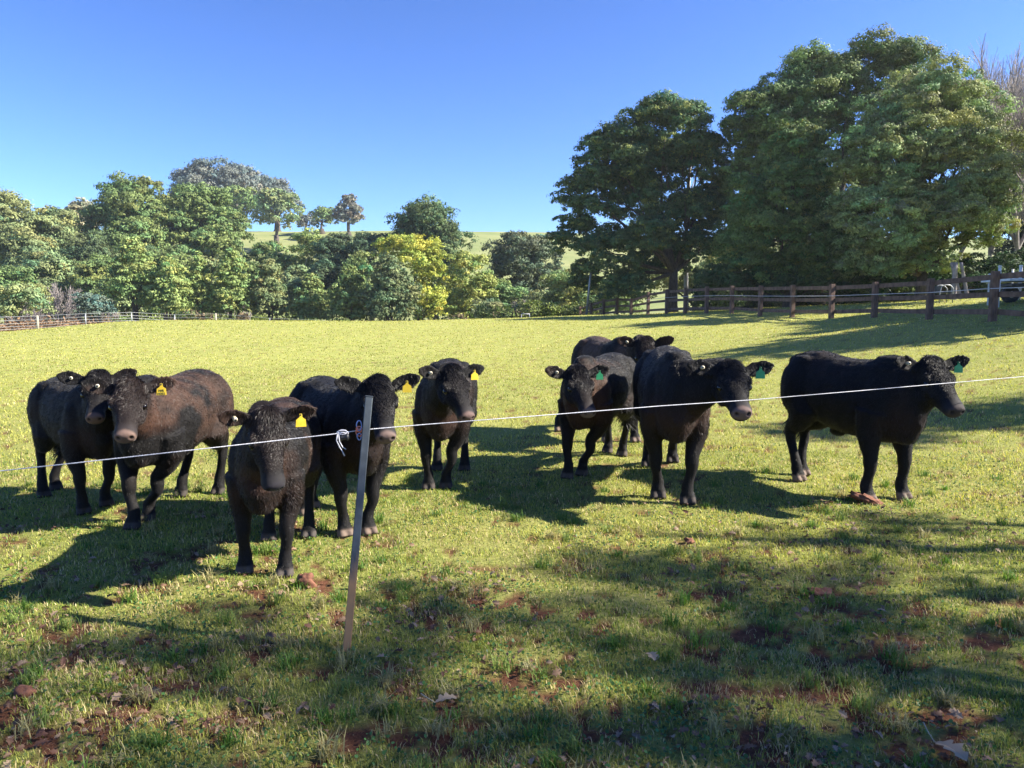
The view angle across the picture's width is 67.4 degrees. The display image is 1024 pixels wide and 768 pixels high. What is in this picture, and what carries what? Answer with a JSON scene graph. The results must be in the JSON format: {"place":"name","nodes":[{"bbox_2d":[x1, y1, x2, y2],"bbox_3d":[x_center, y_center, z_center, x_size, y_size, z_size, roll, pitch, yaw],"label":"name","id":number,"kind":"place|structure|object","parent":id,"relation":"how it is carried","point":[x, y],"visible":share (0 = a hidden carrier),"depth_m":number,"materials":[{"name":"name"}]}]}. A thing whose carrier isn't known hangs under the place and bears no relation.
{"place":"outdoors","nodes":[
{"label":"outdoors","id":0,"kind":"place"},
{"bbox_2d":[0,231,1023,767],"bbox_3d":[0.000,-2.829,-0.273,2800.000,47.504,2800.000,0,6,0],"label":"ground","id":1,"kind":"structure","parent":0,"point":[982,635],"depth_m":4.73,"materials":[{"name":"green plant"}]},
{"bbox_2d":[13,684,36,698],"bbox_3d":[-1.963,1.249,3.096,0.088,0.072,0.067,0,6,0],"label":"earth clod","id":2,"kind":"object","parent":1,"relation":"on","point":[26,690],"visible":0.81,"depth_m":3.08,"materials":[{"name":"brown soil"}]},
{"bbox_2d":[5,300,46,321],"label":"bare tree","id":3,"kind":"object","parent":1,"relation":"on","point":[35,313],"visible":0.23,"depth_m":77.01,"materials":[{"name":"grey plant"}]},
{"bbox_2d":[0,283,58,322],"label":"bush","id":4,"kind":"object","parent":1,"relation":"on","point":[24,292],"visible":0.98,"depth_m":61.93,"materials":[{"name":"green plant"}]},
{"bbox_2d":[0,186,62,322],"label":"tree","id":5,"kind":"object","parent":1,"relation":"on","point":[16,224],"visible":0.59,"depth_m":100.76,"materials":[{"name":"green plant"}]},
{"bbox_2d":[0,265,63,319],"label":"tree","id":6,"kind":"object","parent":1,"relation":"on","point":[16,274],"visible":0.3,"depth_m":88.05,"materials":[{"name":"green plant"}]},
{"bbox_2d":[5,244,81,309],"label":"tree","id":7,"kind":"object","parent":1,"relation":"on","point":[37,259],"visible":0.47,"depth_m":93.43,"materials":[{"name":"green plant"}]},
{"bbox_2d":[24,205,80,318],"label":"tree","id":8,"kind":"object","parent":1,"relation":"on","point":[58,230],"visible":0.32,"depth_m":106.55,"materials":[{"name":"green plant"}]},
{"bbox_2d":[34,283,84,320],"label":"bare tree","id":9,"kind":"object","parent":1,"relation":"on","point":[61,297],"visible":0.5,"depth_m":80.51,"materials":[{"name":"grey wood"}]},
{"bbox_2d":[0,314,126,331],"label":"fence","id":10,"kind":"object","parent":1,"relation":"on","point":[22,325],"visible":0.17,"depth_m":54.26,"materials":[{"name":"grey wood"}]},
{"bbox_2d":[57,299,101,321],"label":"bare tree","id":11,"kind":"object","parent":1,"relation":"on","point":[79,314],"visible":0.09,"depth_m":83.63,"materials":[{"name":"grey wood"}]},
{"bbox_2d":[26,368,136,515],"bbox_3d":[-3.445,0.412,6.101,1.739,1.148,0.563,5,8,43],"label":"cow","id":12,"kind":"object","parent":1,"relation":"on","point":[70,419],"visible":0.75,"depth_m":5.82},
{"bbox_2d":[64,196,100,315],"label":"tree","id":13,"kind":"object","parent":1,"relation":"on","point":[76,205],"visible":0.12,"depth_m":131.40,"materials":[{"name":"green plant"}]},
{"bbox_2d":[61,252,120,318],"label":"tree","id":14,"kind":"object","parent":1,"relation":"on","point":[93,272],"visible":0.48,"depth_m":91.47,"materials":[{"name":"green plant"}]},
{"bbox_2d":[69,292,118,322],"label":"bush","id":15,"kind":"object","parent":1,"relation":"on","point":[85,300],"visible":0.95,"depth_m":65.14,"materials":[{"name":"green plant"}]},
{"bbox_2d":[54,229,160,319],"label":"tree","id":16,"kind":"object","parent":1,"relation":"on","point":[78,248],"visible":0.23,"depth_m":101.46,"materials":[{"name":"green plant"}]},
{"bbox_2d":[99,309,129,319],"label":"bare tree","id":17,"kind":"object","parent":1,"relation":"on","point":[115,316],"visible":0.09,"depth_m":89.52,"materials":[{"name":"grey plant"}]},
{"bbox_2d":[100,235,161,320],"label":"conifer","id":18,"kind":"object","parent":1,"relation":"on","point":[135,275],"visible":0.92,"depth_m":72.43,"materials":[{"name":"green plant"}]},
{"bbox_2d":[91,279,178,318],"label":"tree","id":19,"kind":"object","parent":1,"relation":"on","point":[123,304],"visible":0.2,"depth_m":81.99,"materials":[{"name":"green plant"}]},
{"bbox_2d":[73,170,197,317],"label":"tree","id":20,"kind":"object","parent":1,"relation":"on","point":[122,210],"visible":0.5,"depth_m":113.14,"materials":[{"name":"green plant"}]},
{"bbox_2d":[6,312,305,329],"bbox_3d":[-25.019,-4.179,55.839,8.534,2.075,25.510,5,8,45],"label":"wire fence","id":21,"kind":"object","parent":1,"relation":"on","point":[37,319],"visible":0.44,"depth_m":55.10,"materials":[{"name":"grey"}]},
{"bbox_2d":[80,368,233,529],"bbox_3d":[-2.578,0.438,5.759,0.633,1.172,1.968,0,6,-3],"label":"cow","id":22,"kind":"object","parent":1,"relation":"on","point":[154,414],"visible":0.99,"depth_m":5.47},
{"bbox_2d":[139,253,195,319],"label":"conifer","id":23,"kind":"object","parent":1,"relation":"on","point":[172,281],"visible":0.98,"depth_m":71.69,"materials":[{"name":"green plant"}]},
{"bbox_2d":[146,244,203,299],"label":"tree","id":24,"kind":"object","parent":1,"relation":"on","point":[181,257],"visible":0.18,"depth_m":96.08,"materials":[{"name":"green plant"}]},
{"bbox_2d":[184,250,215,318],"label":"conifer","id":25,"kind":"object","parent":1,"relation":"on","point":[196,275],"visible":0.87,"depth_m":73.89,"materials":[{"name":"green plant"}]},
{"bbox_2d":[160,181,257,315],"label":"tree","id":26,"kind":"object","parent":1,"relation":"on","point":[220,229],"visible":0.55,"depth_m":117.18,"materials":[{"name":"green plant"}]},
{"bbox_2d":[187,254,237,318],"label":"tree","id":27,"kind":"object","parent":1,"relation":"on","point":[214,263],"visible":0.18,"depth_m":94.52,"materials":[{"name":"green plant"}]},
{"bbox_2d":[165,155,275,214],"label":"gum tree","id":28,"kind":"object","parent":1,"relation":"on","point":[195,172],"visible":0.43,"depth_m":223.15,"materials":[{"name":"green plant"}]},
{"bbox_2d":[199,247,256,319],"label":"conifer","id":29,"kind":"object","parent":1,"relation":"on","point":[232,291],"visible":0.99,"depth_m":73.70,"materials":[{"name":"green plant"}]},
{"bbox_2d":[223,303,251,317],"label":"bare tree","id":30,"kind":"object","parent":1,"relation":"on","point":[250,315],"visible":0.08,"depth_m":110.34,"materials":[{"name":"grey wood"}]},
{"bbox_2d":[219,185,257,230],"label":"gum tree","id":31,"kind":"object","parent":1,"relation":"on","point":[238,192],"visible":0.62,"depth_m":209.57,"materials":[{"name":"green plant"}]},
{"bbox_2d":[236,260,277,315],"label":"tree","id":32,"kind":"object","parent":1,"relation":"on","point":[252,268],"visible":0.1,"depth_m":89.82,"materials":[{"name":"green plant"}]},
{"bbox_2d":[243,258,293,319],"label":"conifer","id":33,"kind":"object","parent":1,"relation":"on","point":[266,298],"visible":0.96,"depth_m":74.75,"materials":[{"name":"green plant"}]},
{"bbox_2d":[217,396,322,577],"bbox_3d":[-1.446,0.570,4.713,0.557,1.095,1.643,-1,6,-13],"label":"cow","id":34,"kind":"object","parent":1,"relation":"on","point":[266,479],"visible":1,"depth_m":4.37},
{"bbox_2d":[242,240,297,319],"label":"tree","id":35,"kind":"object","parent":1,"relation":"on","point":[267,249],"visible":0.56,"depth_m":99.61,"materials":[{"name":"green plant"}]},
{"bbox_2d":[246,174,306,230],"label":"gum tree","id":36,"kind":"object","parent":1,"relation":"on","point":[281,184],"visible":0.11,"depth_m":243.15,"materials":[{"name":"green plant"}]},
{"bbox_2d":[249,187,306,252],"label":"tree","id":37,"kind":"object","parent":1,"relation":"on","point":[277,200],"visible":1,"depth_m":189.53,"materials":[{"name":"green plant"}]},
{"bbox_2d":[275,265,307,319],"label":"tree","id":38,"kind":"object","parent":1,"relation":"on","point":[293,275],"visible":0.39,"depth_m":87.84,"materials":[{"name":"green plant"}]},
{"bbox_2d":[3,299,601,323],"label":"undergrowth","id":39,"kind":"object","parent":1,"relation":"on","point":[549,309],"visible":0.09,"depth_m":61.37,"materials":[{"name":"green plant"}]},
{"bbox_2d":[296,572,316,588],"bbox_3d":[-1.153,1.117,4.313,0.120,0.116,0.086,0,6,0],"label":"earth clod","id":40,"kind":"object","parent":1,"relation":"on","point":[305,578],"visible":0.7,"depth_m":4.28,"materials":[{"name":"brown soil"}]},
{"bbox_2d":[296,213,316,233],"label":"tree","id":41,"kind":"object","parent":1,"relation":"on","point":[304,220],"visible":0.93,"depth_m":220.89,"materials":[{"name":"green plant"}]},
{"bbox_2d":[287,227,327,317],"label":"gum tree","id":42,"kind":"object","parent":1,"relation":"on","point":[306,238],"visible":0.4,"depth_m":97.89,"materials":[{"name":"green plant"}]},
{"bbox_2d":[285,273,330,320],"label":"bush","id":43,"kind":"object","parent":1,"relation":"on","point":[308,304],"visible":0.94,"depth_m":74.78,"materials":[{"name":"green plant"}]},
{"bbox_2d":[293,258,344,320],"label":"tree","id":44,"kind":"object","parent":1,"relation":"on","point":[328,274],"visible":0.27,"depth_m":86.61,"materials":[{"name":"green plant"}]},
{"bbox_2d":[307,206,333,233],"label":"tree","id":45,"kind":"object","parent":1,"relation":"on","point":[323,213],"visible":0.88,"depth_m":225.66,"materials":[{"name":"green plant"}]},
{"bbox_2d":[321,263,372,320],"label":"bush","id":46,"kind":"object","parent":1,"relation":"on","point":[343,294],"visible":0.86,"depth_m":72.66,"materials":[{"name":"green plant"}]},
{"bbox_2d":[306,230,390,319],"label":"tree","id":47,"kind":"object","parent":1,"relation":"on","point":[339,247],"visible":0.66,"depth_m":95.70,"materials":[{"name":"green plant"}]},
{"bbox_2d":[331,193,365,235],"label":"pine tree","id":48,"kind":"object","parent":1,"relation":"on","point":[342,213],"visible":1,"depth_m":209.74,"materials":[{"name":"grey plant"}]},
{"bbox_2d":[289,372,420,537],"bbox_3d":[-1.189,0.456,5.505,0.559,1.178,1.795,-3,6,-32],"label":"cow","id":49,"kind":"object","parent":1,"relation":"on","point":[338,403],"visible":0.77,"depth_m":5.12},
{"bbox_2d":[343,395,372,652],"bbox_3d":[-0.726,0.698,3.605,0.048,1.260,0.419,1,6,10],"label":"steel post","id":50,"kind":"object","parent":1,"relation":"on","point":[350,606],"visible":0.78,"depth_m":3.59,"materials":[{"name":"grey metal"}]},
{"bbox_2d":[355,420,361,440],"bbox_3d":[-0.736,0.223,3.701,0.038,0.100,0.012,0,6,0],"label":"twine tie","id":51,"kind":"object","parent":50,"relation":"attached to","point":[359,429],"visible":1,"depth_m":3.70,"materials":[{"name":"blue"}]},
{"bbox_2d":[0,376,1023,470],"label":"electric rope","id":52,"kind":"object","parent":50,"relation":"attached to","point":[338,433],"visible":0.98,"depth_m":3.81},
{"bbox_2d":[339,433,349,440],"bbox_3d":[-0.806,0.255,3.696,0.052,0.037,0.038,0,6,0],"label":"insulator","id":53,"kind":"object","parent":52,"relation":"attached to","point":[345,437],"visible":1,"depth_m":3.68,"materials":[{"name":"black plastic"}]},
{"bbox_2d":[342,250,387,319],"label":"tree","id":54,"kind":"object","parent":1,"relation":"on","point":[361,265],"visible":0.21,"depth_m":85.85,"materials":[{"name":"green plant"}]},
{"bbox_2d":[354,252,425,320],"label":"bush","id":55,"kind":"object","parent":1,"relation":"on","point":[390,287],"visible":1,"depth_m":71.58,"materials":[{"name":"green plant"}]},
{"bbox_2d":[371,233,457,320],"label":"wattle tree","id":56,"kind":"object","parent":1,"relation":"on","point":[427,253],"visible":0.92,"depth_m":78.09,"materials":[{"name":"yellow plant"}]},
{"bbox_2d":[384,191,478,320],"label":"tree","id":57,"kind":"object","parent":1,"relation":"on","point":[421,218],"visible":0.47,"depth_m":96.61,"materials":[{"name":"green plant"}]},
{"bbox_2d":[420,692,455,702],"bbox_3d":[-0.284,1.215,3.002,0.140,0.048,0.068,0,6,0],"label":"fallen leaf","id":58,"kind":"object","parent":1,"relation":"on","point":[444,697],"visible":1,"depth_m":3.00,"materials":[{"name":"beige plant"}]},
{"bbox_2d":[411,358,484,489],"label":"cow","id":59,"kind":"object","parent":1,"relation":"on","point":[447,390],"visible":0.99,"depth_m":6.41},
{"bbox_2d":[433,274,476,318],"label":"tree","id":60,"kind":"object","parent":1,"relation":"on","point":[449,300],"visible":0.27,"depth_m":90.24,"materials":[{"name":"green plant"}]},
{"bbox_2d":[442,249,499,318],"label":"wattle tree","id":61,"kind":"object","parent":1,"relation":"on","point":[485,280],"visible":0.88,"depth_m":80.46,"materials":[{"name":"green plant"}]},
{"bbox_2d":[470,298,505,317],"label":"bush","id":62,"kind":"object","parent":1,"relation":"on","point":[491,302],"visible":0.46,"depth_m":72.94,"materials":[{"name":"green plant"}]},
{"bbox_2d":[479,278,528,311],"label":"tree","id":63,"kind":"object","parent":1,"relation":"on","point":[505,296],"visible":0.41,"depth_m":82.25,"materials":[{"name":"green plant"}]},
{"bbox_2d":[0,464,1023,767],"bbox_3d":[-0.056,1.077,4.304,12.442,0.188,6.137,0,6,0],"label":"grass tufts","id":64,"kind":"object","parent":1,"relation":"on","point":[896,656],"visible":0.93,"depth_m":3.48,"materials":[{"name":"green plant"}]},
{"bbox_2d":[0,434,1023,767],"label":"clover","id":65,"kind":"object","parent":1,"relation":"on","point":[694,748],"visible":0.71,"depth_m":3.39,"materials":[{"name":"green plant"}]},
{"bbox_2d":[0,493,1023,767],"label":"leaf litter","id":66,"kind":"object","parent":1,"relation":"on","point":[40,731],"visible":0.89,"depth_m":3.28,"materials":[{"name":"brown plant"}]},
{"bbox_2d":[479,229,566,299],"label":"tree","id":67,"kind":"object","parent":1,"relation":"on","point":[517,257],"visible":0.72,"depth_m":85.79,"materials":[{"name":"green plant"}]},
{"bbox_2d":[513,289,548,309],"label":"bush","id":68,"kind":"object","parent":1,"relation":"on","point":[535,295],"visible":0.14,"depth_m":76.88,"materials":[{"name":"green plant"}]},
{"bbox_2d":[538,269,598,306],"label":"bush","id":69,"kind":"object","parent":1,"relation":"on","point":[560,293],"visible":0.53,"depth_m":72.35,"materials":[{"name":"green plant"}]},
{"bbox_2d":[585,257,593,314],"bbox_3d":[5.189,-6.426,51.622,0.555,4.307,0.170,0,6,0],"label":"pole","id":70,"kind":"object","parent":1,"relation":"on","point":[588,295],"visible":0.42,"depth_m":51.60,"materials":[{"name":"grey wood"}]},
{"bbox_2d":[545,352,636,479],"bbox_3d":[0.830,0.281,7.384,0.605,1.163,1.992,3,6,26],"label":"cow","id":71,"kind":"object","parent":1,"relation":"on","point":[604,381],"visible":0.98,"depth_m":7.05},
{"bbox_2d":[575,274,643,314],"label":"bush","id":72,"kind":"object","parent":1,"relation":"on","point":[592,298],"visible":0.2,"depth_m":71.97,"materials":[{"name":"green plant"}]},
{"bbox_2d":[554,334,673,442],"bbox_3d":[1.111,0.029,9.273,0.818,1.312,2.342,-1,6,-14],"label":"cow","id":73,"kind":"object","parent":1,"relation":"on","point":[635,347],"visible":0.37,"depth_m":8.87},
{"bbox_2d":[544,88,732,312],"bbox_3d":[9.381,-12.062,52.204,13.503,14.990,9.024,-4,7,-37],"label":"evergreen tree","id":74,"kind":"object","parent":1,"relation":"on","point":[639,152],"visible":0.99,"depth_m":50.39,"materials":[{"name":"green plant"}]},
{"bbox_2d":[646,651,658,660],"bbox_3d":[0.620,1.179,3.346,0.062,0.048,0.137,-1,6,-10],"label":"fallen leaf","id":75,"kind":"object","parent":1,"relation":"on","point":[653,655],"visible":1,"depth_m":3.37,"materials":[{"name":"beige plant"}]},
{"bbox_2d":[646,255,722,310],"bbox_3d":[15.006,-7.713,61.766,8.963,5.925,5.107,-2,6,-24],"label":"bush","id":76,"kind":"object","parent":1,"relation":"on","point":[657,283],"visible":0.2,"depth_m":60.83,"materials":[{"name":"green plant"}]},
{"bbox_2d":[684,167,694,311],"bbox_3d":[12.675,-10.765,55.380,1.817,11.878,0.821,-2,6,-20],"label":"gum tree","id":77,"kind":"object","parent":1,"relation":"on","point":[685,280],"visible":0.11,"depth_m":55.28,"materials":[{"name":"brown plant"}]},
{"bbox_2d":[684,537,694,544],"bbox_3d":[1.195,1.058,5.163,0.077,0.052,0.067,0,6,0],"label":"earth clod","id":78,"kind":"object","parent":1,"relation":"on","point":[689,540],"visible":0.77,"depth_m":5.15,"materials":[{"name":"brown soil"}]},
{"bbox_2d":[632,345,773,504],"bbox_3d":[1.416,0.310,6.615,0.889,1.268,2.406,-1,6,-8],"label":"cow","id":79,"kind":"object","parent":1,"relation":"on","point":[668,375],"visible":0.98,"depth_m":5.98},
{"bbox_2d":[704,117,868,307],"bbox_3d":[15.307,-9.204,42.481,8.394,10.473,6.940,-3,6,-26],"label":"evergreen tree","id":80,"kind":"object","parent":1,"relation":"on","point":[762,216],"visible":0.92,"depth_m":41.06,"materials":[{"name":"green plant"}]},
{"bbox_2d":[691,260,896,305],"bbox_3d":[15.604,-5.515,42.724,11.557,3.062,4.337,0,6,0],"label":"bush","id":81,"kind":"object","parent":1,"relation":"on","point":[735,280],"visible":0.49,"depth_m":41.76,"materials":[{"name":"green plant"}]},
{"bbox_2d":[579,271,1023,321],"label":"timber fence","id":82,"kind":"object","parent":1,"relation":"on","point":[993,311],"visible":0.86,"depth_m":26.93,"materials":[{"name":"brown wood"}]},
{"bbox_2d":[804,587,835,598],"bbox_3d":[1.681,1.151,4.225,0.170,0.074,0.140,0,6,0],"label":"earth clod","id":83,"kind":"object","parent":1,"relation":"on","point":[820,592],"visible":0.56,"depth_m":4.20,"materials":[{"name":"brown soil"}]},
{"bbox_2d":[709,22,947,305],"bbox_3d":[20.105,-13.447,49.927,14.431,17.282,10.210,0,6,0],"label":"evergreen tree","id":84,"kind":"object","parent":1,"relation":"on","point":[809,84],"visible":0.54,"depth_m":47.27,"materials":[{"name":"green plant"}]},
{"bbox_2d":[687,261,1023,310],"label":"undergrowth","id":85,"kind":"object","parent":1,"relation":"on","point":[754,294],"visible":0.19,"depth_m":49.68,"materials":[{"name":"green plant"}]},
{"bbox_2d":[848,490,883,505],"bbox_3d":[2.880,0.941,6.237,0.294,0.157,0.243,0,6,0],"label":"earth clod","id":86,"kind":"object","parent":1,"relation":"on","point":[861,498],"visible":0.72,"depth_m":6.18,"materials":[{"name":"brown soil"}]},
{"bbox_2d":[779,350,969,500],"bbox_3d":[2.986,0.329,6.559,0.652,1.238,1.930,-2,6,-21],"label":"cow","id":87,"kind":"object","parent":1,"relation":"on","point":[873,420],"visible":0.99,"depth_m":6.23},
{"bbox_2d":[807,50,1023,300],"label":"evergreen tree","id":88,"kind":"object","parent":1,"relation":"on","point":[951,107],"visible":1,"depth_m":37.83,"materials":[{"name":"green plant"}]},
{"bbox_2d":[864,248,1023,292],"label":"bush","id":89,"kind":"object","parent":1,"relation":"on","point":[1014,261],"visible":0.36,"depth_m":42.11,"materials":[{"name":"green plant"}]},
{"bbox_2d":[934,284,953,302],"bbox_3d":[17.295,-3.613,30.796,0.564,0.762,0.484,0,6,0],"label":"pipe chair","id":90,"kind":"object","parent":1,"relation":"on","point":[937,289],"visible":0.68,"depth_m":30.65,"materials":[{"name":"metal"}]},
{"bbox_2d":[923,722,968,760],"bbox_3d":[1.536,1.261,2.709,0.098,0.048,0.173,0,6,5],"label":"fallen leaf","id":91,"kind":"object","parent":1,"relation":"on","point":[957,750],"visible":1,"depth_m":2.68,"materials":[{"name":"beige plant"}]},
{"bbox_2d":[950,262,957,299],"bbox_3d":[19.422,-4.406,33.729,0.247,1.849,0.267,0,6,0],"label":"slender tree","id":92,"kind":"object","parent":1,"relation":"on","point":[954,275],"visible":0.52,"depth_m":33.62,"materials":[{"name":"grey wood"}]},
{"bbox_2d":[950,262,961,299],"bbox_3d":[19.549,-4.410,33.740,0.708,1.874,0.192,0,6,0],"label":"slender tree","id":93,"kind":"object","parent":1,"relation":"on","point":[952,269],"visible":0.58,"depth_m":33.69,"materials":[{"name":"grey wood"}]},
{"bbox_2d":[960,262,968,292],"bbox_3d":[19.899,-4.416,33.732,0.576,1.851,0.180,0,6,0],"label":"slender tree","id":94,"kind":"object","parent":1,"relation":"on","point":[965,286],"visible":0.57,"depth_m":33.66,"materials":[{"name":"grey wood"}]},
{"bbox_2d":[987,274,989,304],"bbox_3d":[16.637,-3.148,26.822,0.072,1.401,0.072,0,6,0],"label":"pipe post","id":95,"kind":"object","parent":1,"relation":"on","point":[988,291],"visible":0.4,"depth_m":26.79,"materials":[{"name":"grey metal"}]},
{"bbox_2d":[959,32,1023,259],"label":"bare tree","id":96,"kind":"object","parent":1,"relation":"on","point":[981,63],"visible":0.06,"depth_m":57.32,"materials":[{"name":"wood"}]},
{"bbox_2d":[974,51,1023,269],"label":"bare tree","id":97,"kind":"object","parent":1,"relation":"on","point":[1017,242],"visible":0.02,"depth_m":49.78,"materials":[{"name":"brown wood"}]},
{"bbox_2d":[998,265,1001,307],"bbox_3d":[15.728,-2.989,24.828,0.108,1.662,0.108,0,6,0],"label":"pipe post","id":98,"kind":"object","parent":1,"relation":"on","point":[999,267],"visible":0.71,"depth_m":24.76,"materials":[{"name":"grey metal"}]},
{"bbox_2d":[978,53,1023,256],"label":"bare tree","id":99,"kind":"object","parent":1,"relation":"on","point":[991,248],"visible":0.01,"depth_m":57.82,"materials":[{"name":"wood"}]},
{"bbox_2d":[981,278,1023,302],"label":"flat trailer","id":100,"kind":"object","parent":1,"relation":"on","point":[1013,282],"visible":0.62,"depth_m":26.66,"materials":[{"name":"white paint"}]},
{"bbox_2d":[988,74,1023,222],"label":"bare tree","id":101,"kind":"object","parent":1,"relation":"on","point":[1015,117],"visible":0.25,"depth_m":41.22,"materials":[{"name":"wood"}]},
{"bbox_2d":[990,173,1023,258],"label":"evergreen tree","id":102,"kind":"object","parent":1,"relation":"on","point":[998,249],"visible":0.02,"depth_m":55.37,"materials":[{"name":"green plant"}]},
{"bbox_2d":[1018,265,1022,299],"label":"pipe post","id":103,"kind":"object","parent":1,"relation":"on","point":[1020,268],"visible":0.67,"depth_m":27.70,"materials":[{"name":"grey metal"}]},
{"bbox_2d":[0,0,1023,239],"label":"sky","id":104,"kind":"structure","parent":0,"point":[480,106],"materials":[{"name":"blue"}]}
]}

